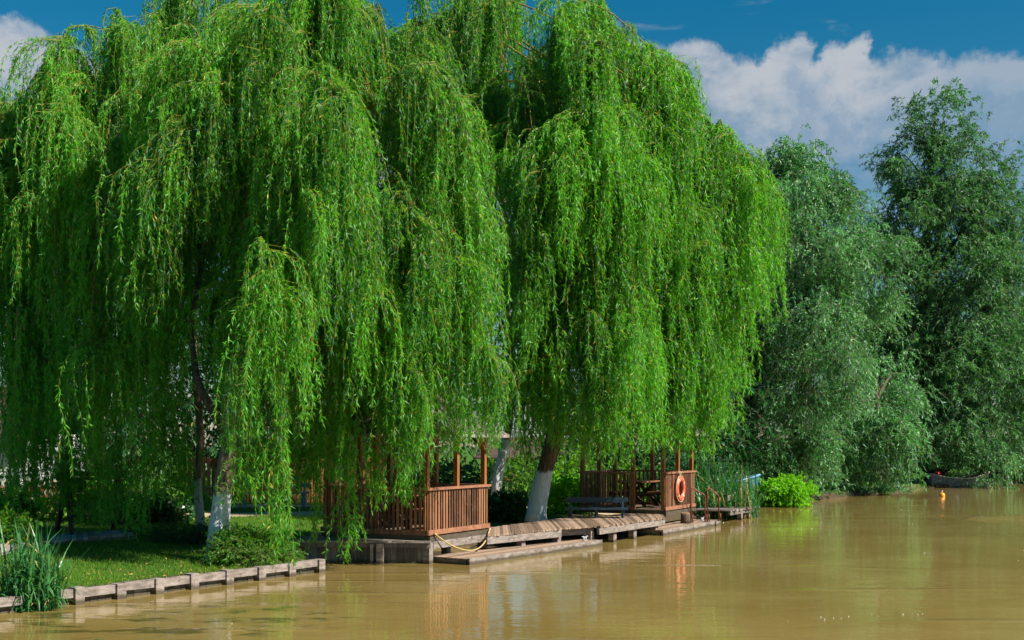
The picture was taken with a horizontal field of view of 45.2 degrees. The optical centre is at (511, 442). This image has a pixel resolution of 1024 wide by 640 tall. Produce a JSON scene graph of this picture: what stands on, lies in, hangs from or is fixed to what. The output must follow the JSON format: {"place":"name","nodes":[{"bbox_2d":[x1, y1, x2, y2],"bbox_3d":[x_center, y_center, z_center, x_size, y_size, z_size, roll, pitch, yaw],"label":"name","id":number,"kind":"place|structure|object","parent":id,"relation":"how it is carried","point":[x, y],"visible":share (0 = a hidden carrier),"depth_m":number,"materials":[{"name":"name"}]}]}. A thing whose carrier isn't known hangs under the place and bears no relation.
{"place":"outdoors","nodes":[
{"label":"outdoors","id":0,"kind":"place"},
{"bbox_2d":[0,530,135,554],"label":"path","id":1,"kind":"structure","parent":0,"point":[109,534],"depth_m":26.01,"materials":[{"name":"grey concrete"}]},
{"bbox_2d":[0,514,340,596],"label":"grass","id":2,"kind":"structure","parent":0,"point":[163,564],"depth_m":23.73,"materials":[{"name":"green plant"}]},
{"bbox_2d":[0,483,1023,639],"bbox_3d":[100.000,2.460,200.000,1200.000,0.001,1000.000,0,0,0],"label":"water","id":3,"kind":"structure","parent":0,"point":[788,573],"depth_m":20.20,"materials":[{"name":"brown liquid"}]},
{"bbox_2d":[0,518,83,611],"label":"reed clump","id":4,"kind":"object","parent":3,"relation":"in","point":[34,584],"visible":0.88,"depth_m":18.01,"materials":[{"name":"green plant"}]},
{"bbox_2d":[290,532,486,563],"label":"gazebo platform","id":5,"kind":"structure","parent":3,"relation":"in","point":[377,551],"depth_m":25.07,"materials":[{"name":"grey concrete"}]},
{"bbox_2d":[302,394,508,541],"bbox_3d":[-2.281,0.270,26.714,3.332,3.480,3.332,0,0,27],"label":"gazebo","id":6,"kind":"object","parent":5,"relation":"on","point":[465,514],"visible":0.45,"depth_m":25.90,"materials":[{"name":"brown wood"}]},
{"bbox_2d":[360,492,450,529],"bbox_3d":[-2.281,1.496,26.714,1.460,0.791,1.500,0,0,27],"label":"picnic table","id":7,"kind":"object","parent":6,"relation":"on","point":[404,510],"visible":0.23,"depth_m":26.27,"materials":[{"name":"brown wood"}]},
{"bbox_2d":[433,528,490,550],"bbox_3d":[-0.928,2.053,26.072,0.284,0.462,2.455,0,0,27],"label":"rope","id":8,"kind":"object","parent":6,"relation":"hanging from","point":[435,534],"visible":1,"depth_m":25.62,"materials":[{"name":"beige fabric"}]},
{"bbox_2d":[433,535,602,564],"bbox_3d":[0.200,2.414,27.414,1.122,0.400,5.756,0,0,32],"label":"floating dock","id":9,"kind":"object","parent":3,"relation":"on","point":[488,555],"visible":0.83,"depth_m":26.61,"materials":[{"name":"brown wood"}]},
{"bbox_2d":[477,513,665,547],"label":"boardwalk","id":10,"kind":"structure","parent":3,"relation":"in","point":[556,530],"depth_m":29.83,"materials":[{"name":"brown wood"}]},
{"bbox_2d":[564,497,627,535],"bbox_3d":[2.262,2.384,32.939,1.680,1.838,0.557,0,0,6],"label":"garden bench","id":11,"kind":"object","parent":10,"relation":"on","point":[597,500],"visible":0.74,"depth_m":33.09,"materials":[{"name":"grey wood"}]},
{"bbox_2d":[564,396,705,514],"bbox_3d":[3.704,0.235,36.180,3.332,3.590,3.332,0,0,27],"label":"gazebo","id":12,"kind":"object","parent":10,"relation":"on","point":[670,503],"visible":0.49,"depth_m":35.48,"materials":[{"name":"brown wood"}]},
{"bbox_2d":[609,480,660,507],"bbox_3d":[3.762,1.516,36.294,1.460,0.791,1.500,0,0,27],"label":"picnic table","id":13,"kind":"object","parent":12,"relation":"on","point":[639,495],"visible":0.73,"depth_m":35.91,"materials":[{"name":"brown wood"}]},
{"bbox_2d":[675,472,685,501],"bbox_3d":[4.837,1.253,35.320,0.115,0.902,0.768,0,0,27],"label":"lifebuoy","id":14,"kind":"object","parent":12,"relation":"hanging from","point":[679,497],"visible":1,"depth_m":35.21,"materials":[{"name":"orange plastic"}]},
{"bbox_2d":[624,517,720,535],"bbox_3d":[4.603,2.394,34.943,1.180,0.400,4.895,0,0,28],"label":"floating dock","id":15,"kind":"object","parent":3,"relation":"on","point":[671,527],"visible":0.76,"depth_m":33.99,"materials":[{"name":"brown wood"}]},
{"bbox_2d":[680,513,690,523],"bbox_3d":[4.984,2.160,35.304,0.300,0.300,0.300,0,0,0],"label":"log stump","id":16,"kind":"object","parent":15,"relation":"on","point":[685,518],"visible":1,"depth_m":35.19,"materials":[{"name":"brown wood"}]},
{"bbox_2d":[690,487,707,522],"bbox_3d":[5.416,1.798,35.775,0.753,1.025,0.173,0,0,-37],"label":"ladder handrail","id":17,"kind":"object","parent":15,"relation":"on","point":[705,517],"visible":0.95,"depth_m":35.68,"materials":[{"name":"brown metal"}]},
{"bbox_2d":[707,487,720,521],"bbox_3d":[5.921,1.806,36.175,0.697,1.010,0.168,0,0,-41],"label":"ladder handrail","id":18,"kind":"object","parent":15,"relation":"on","point":[719,516],"visible":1,"depth_m":36.25,"materials":[{"name":"brown metal"}]},
{"bbox_2d":[696,486,759,519],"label":"old jetty","id":19,"kind":"object","parent":3,"relation":"in","point":[738,511],"visible":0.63,"depth_m":39.25,"materials":[{"name":"grey wood"}]},
{"bbox_2d":[674,461,787,518],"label":"reed clump","id":20,"kind":"object","parent":3,"relation":"in","point":[750,500],"visible":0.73,"depth_m":40.43,"materials":[{"name":"green plant"}]},
{"bbox_2d":[927,471,989,486],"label":"rowing boat","id":21,"kind":"object","parent":3,"relation":"on","point":[950,481],"visible":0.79,"depth_m":68.11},
{"bbox_2d":[960,439,1023,489],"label":"bush","id":22,"kind":"object","parent":3,"relation":"in","point":[1006,469],"visible":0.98,"depth_m":66.22,"materials":[{"name":"green plant"}]},
{"bbox_2d":[0,447,1023,596],"bbox_3d":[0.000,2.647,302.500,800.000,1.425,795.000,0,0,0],"label":"ground","id":23,"kind":"structure","parent":0,"point":[236,511],"depth_m":33.40,"materials":[{"name":"green plant"}]},
{"bbox_2d":[0,486,51,545],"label":"garden bush","id":24,"kind":"object","parent":23,"relation":"on","point":[7,523],"visible":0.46,"depth_m":24.39,"materials":[{"name":"green plant"}]},
{"bbox_2d":[0,466,56,520],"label":"garden bush","id":25,"kind":"object","parent":23,"relation":"on","point":[24,506],"visible":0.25,"depth_m":31.11,"materials":[{"name":"green plant"}]},
{"bbox_2d":[0,389,92,502],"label":"house","id":26,"kind":"structure","parent":23,"relation":"on","point":[4,463],"depth_m":38.61,"materials":[{"name":"white"}]},
{"bbox_2d":[2,480,96,509],"bbox_3d":[-14.730,1.620,33.291,7.755,1.230,0.200,0,0,-10],"label":"picket fence","id":27,"kind":"object","parent":23,"relation":"on","point":[38,488],"visible":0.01,"depth_m":33.56,"materials":[{"name":"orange wood"}]},
{"bbox_2d":[0,80,158,531],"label":"weeping willow","id":28,"kind":"object","parent":23,"relation":"on","point":[14,435],"visible":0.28,"depth_m":26.16,"materials":[{"name":"green plant"}]},
{"bbox_2d":[36,476,141,523],"bbox_3d":[-10.492,1.397,30.947,2.736,1.768,3.014,0,0,-25],"label":"garden bush","id":29,"kind":"object","parent":23,"relation":"on","point":[65,511],"visible":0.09,"depth_m":30.80,"materials":[{"name":"green plant"}]},
{"bbox_2d":[54,471,130,534],"bbox_3d":[-9.279,1.386,27.200,1.593,1.512,1.334,0,0,-35],"label":"garden swing","id":30,"kind":"object","parent":23,"relation":"on","point":[59,519],"visible":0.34,"depth_m":27.13,"materials":[{"name":"brown wood"}]},
{"bbox_2d":[81,491,142,522],"bbox_3d":[-9.900,1.594,30.400,1.500,0.791,1.460,0,0,-5],"label":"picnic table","id":31,"kind":"object","parent":23,"relation":"on","point":[91,509],"visible":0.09,"depth_m":30.02,"materials":[{"name":"brown wood"}]},
{"bbox_2d":[0,267,240,495],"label":"shade tree","id":32,"kind":"object","parent":23,"relation":"on","point":[190,422],"visible":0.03,"depth_m":44.77,"materials":[{"name":"green plant"}]},
{"bbox_2d":[65,548,240,585],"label":"fallen leaves","id":33,"kind":"object","parent":23,"relation":"on","point":[157,572],"visible":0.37,"depth_m":21.41,"materials":[{"name":"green plant"}]},
{"bbox_2d":[116,485,195,523],"bbox_3d":[-8.878,1.694,30.571,2.341,1.357,2.240,0,0,0],"label":"broadleaf clump","id":34,"kind":"object","parent":23,"relation":"on","point":[174,512],"visible":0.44,"depth_m":30.27,"materials":[{"name":"green plant"}]},
{"bbox_2d":[0,559,324,613],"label":"timber bulkhead","id":35,"kind":"object","parent":23,"relation":"on","point":[155,586],"visible":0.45,"depth_m":20.37,"materials":[{"name":"grey wood"}]},
{"bbox_2d":[0,0,338,540],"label":"weeping willow","id":36,"kind":"object","parent":23,"relation":"on","point":[60,120],"visible":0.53,"depth_m":25.57,"materials":[{"name":"green plant"}]},
{"bbox_2d":[128,468,212,509],"bbox_3d":[-9.891,1.505,36.268,3.475,1.646,2.989,0,0,-43],"label":"garden bush","id":37,"kind":"object","parent":23,"relation":"on","point":[207,504],"visible":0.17,"depth_m":36.05,"materials":[{"name":"green plant"}]},
{"bbox_2d":[139,515,240,546],"bbox_3d":[-6.771,2.003,26.601,2.619,0.959,1.915,0,0,0],"label":"herb patch","id":38,"kind":"object","parent":23,"relation":"on","point":[186,537],"visible":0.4,"depth_m":26.41,"materials":[{"name":"green plant"}]},
{"bbox_2d":[193,517,281,567],"bbox_3d":[-5.095,1.946,22.959,1.844,1.125,1.964,0,0,0],"label":"leafy shrub","id":39,"kind":"object","parent":23,"relation":"on","point":[219,548],"visible":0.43,"depth_m":22.73,"materials":[{"name":"green plant"}]},
{"bbox_2d":[223,537,295,567],"bbox_3d":[-4.695,2.117,22.664,1.342,0.746,1.248,0,0,0],"label":"leafy shrub","id":40,"kind":"object","parent":23,"relation":"on","point":[262,557],"visible":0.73,"depth_m":22.44,"materials":[{"name":"green plant"}]},
{"bbox_2d":[239,476,309,507],"bbox_3d":[-7.206,1.489,37.258,2.100,0.957,0.602,0,0,-6],"label":"garden bench","id":41,"kind":"object","parent":23,"relation":"on","point":[303,499],"visible":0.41,"depth_m":37.09,"materials":[{"name":"blue paint"}]},
{"bbox_2d":[137,262,422,496],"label":"shade tree","id":42,"kind":"object","parent":23,"relation":"on","point":[210,450],"visible":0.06,"depth_m":45.24,"materials":[{"name":"green plant"}]},
{"bbox_2d":[258,530,309,572],"bbox_3d":[-4.560,2.056,23.157,1.535,0.876,1.344,0,0,0],"label":"leafy shrub","id":43,"kind":"object","parent":23,"relation":"on","point":[291,550],"visible":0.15,"depth_m":23.06,"materials":[{"name":"green plant"}]},
{"bbox_2d":[178,456,401,503],"bbox_3d":[-7.136,1.330,39.961,7.185,1.793,0.156,0,0,-11],"label":"picket fence","id":44,"kind":"object","parent":23,"relation":"on","point":[208,461],"visible":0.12,"depth_m":39.70,"materials":[{"name":"orange wood"}]},
{"bbox_2d":[88,0,524,565],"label":"weeping willow","id":45,"kind":"object","parent":23,"relation":"on","point":[290,93],"visible":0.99,"depth_m":23.32,"materials":[{"name":"green plant"}]},
{"bbox_2d":[270,291,513,490],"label":"shade tree","id":46,"kind":"object","parent":23,"relation":"on","point":[464,446],"visible":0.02,"depth_m":48.50,"materials":[{"name":"green plant"}]},
{"bbox_2d":[405,451,511,500],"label":"garden bush","id":47,"kind":"object","parent":23,"relation":"on","point":[445,476],"visible":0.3,"depth_m":40.73,"materials":[{"name":"green plant"}]},
{"bbox_2d":[488,486,528,522],"bbox_3d":[-0.394,1.845,34.579,2.305,1.331,2.068,0,0,0],"label":"broadleaf clump","id":48,"kind":"object","parent":23,"relation":"on","point":[506,506],"visible":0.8,"depth_m":34.08,"materials":[{"name":"green plant"}]},
{"bbox_2d":[452,176,589,494],"bbox_3d":[0.355,-4.796,39.946,7.691,13.800,7.276,0,0,-27],"label":"shade tree","id":49,"kind":"object","parent":23,"relation":"on","point":[498,474],"visible":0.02,"depth_m":39.84,"materials":[{"name":"green plant"}]},
{"bbox_2d":[487,452,558,499],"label":"garden bush","id":50,"kind":"object","parent":23,"relation":"on","point":[522,485],"visible":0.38,"depth_m":42.84,"materials":[{"name":"green plant"}]},
{"bbox_2d":[474,437,585,488],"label":"cottage","id":51,"kind":"structure","parent":23,"relation":"on","point":[494,453],"depth_m":52.05,"materials":[{"name":"white"}]},
{"bbox_2d":[493,436,606,492],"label":"garden bush","id":52,"kind":"object","parent":23,"relation":"on","point":[562,461],"visible":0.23,"depth_m":43.52,"materials":[{"name":"green plant"}]},
{"bbox_2d":[526,461,618,515],"bbox_3d":[1.787,1.520,38.492,2.730,1.941,3.346,0,0,35],"label":"garden bush","id":53,"kind":"object","parent":23,"relation":"on","point":[563,488],"visible":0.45,"depth_m":37.76,"materials":[{"name":"green plant"}]},
{"bbox_2d":[368,0,792,521],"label":"weeping willow","id":54,"kind":"object","parent":23,"relation":"on","point":[642,189],"visible":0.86,"depth_m":31.55,"materials":[{"name":"green plant"}]},
{"bbox_2d":[557,450,660,501],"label":"garden bush","id":55,"kind":"object","parent":23,"relation":"on","point":[625,466],"visible":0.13,"depth_m":42.50,"materials":[{"name":"green plant"}]},
{"bbox_2d":[531,315,783,500],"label":"shade tree","id":56,"kind":"object","parent":23,"relation":"on","point":[724,452],"visible":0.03,"depth_m":45.33,"materials":[{"name":"green plant"}]},
{"bbox_2d":[629,444,725,501],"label":"garden bush","id":57,"kind":"object","parent":23,"relation":"on","point":[672,460],"visible":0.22,"depth_m":43.27,"materials":[{"name":"green plant"}]},
{"bbox_2d":[591,304,815,487],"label":"shade tree","id":58,"kind":"object","parent":23,"relation":"on","point":[747,416],"visible":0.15,"depth_m":50.78,"materials":[{"name":"green plant"}]},
{"bbox_2d":[672,443,766,510],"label":"garden bush","id":59,"kind":"object","parent":23,"relation":"on","point":[726,467],"visible":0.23,"depth_m":43.08,"materials":[{"name":"green plant"}]},
{"bbox_2d":[717,474,760,490],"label":"rowing boat","id":60,"kind":"object","parent":23,"relation":"on","point":[757,476],"visible":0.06,"depth_m":47.48,"materials":[{"name":"teal paint"}]},
{"bbox_2d":[756,471,819,507],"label":"lime bush","id":61,"kind":"object","parent":23,"relation":"on","point":[796,492],"visible":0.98,"depth_m":47.02,"materials":[{"name":"green plant"}]},
{"bbox_2d":[664,124,932,496],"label":"silver willow","id":62,"kind":"object","parent":23,"relation":"on","point":[822,279],"visible":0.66,"depth_m":51.19,"materials":[{"name":"green plant"}]},
{"bbox_2d":[806,346,946,494],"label":"silver willow","id":63,"kind":"object","parent":23,"relation":"on","point":[883,454],"visible":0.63,"depth_m":57.46,"materials":[{"name":"green plant"}]},
{"bbox_2d":[831,291,979,469],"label":"shade tree","id":64,"kind":"object","parent":23,"relation":"on","point":[883,396],"depth_m":87.15,"materials":[{"name":"green plant"}]},
{"bbox_2d":[872,441,982,476],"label":"garden bush","id":65,"kind":"object","parent":23,"relation":"on","point":[949,474],"visible":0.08,"depth_m":76.00,"materials":[{"name":"green plant"}]},
{"bbox_2d":[840,77,1023,480],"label":"tall willow","id":66,"kind":"object","parent":23,"relation":"on","point":[963,418],"visible":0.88,"depth_m":68.85,"materials":[{"name":"green plant"}]},
{"bbox_2d":[945,435,1023,477],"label":"garden bush","id":67,"kind":"object","parent":23,"relation":"on","point":[979,471],"visible":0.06,"depth_m":78.10,"materials":[{"name":"green plant"}]},
{"bbox_2d":[963,304,1023,450],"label":"shade tree","id":68,"kind":"object","parent":23,"relation":"on","point":[994,391],"depth_m":96.06,"materials":[{"name":"green plant"}]},
{"bbox_2d":[965,170,1023,479],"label":"tall willow","id":69,"kind":"object","parent":23,"relation":"on","point":[1014,362],"visible":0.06,"depth_m":75.21,"materials":[{"name":"green plant"}]},
{"bbox_2d":[0,0,1023,446],"label":"sky","id":70,"kind":"structure","parent":0,"point":[770,69],"materials":[{"name":"blue"}]}
]}

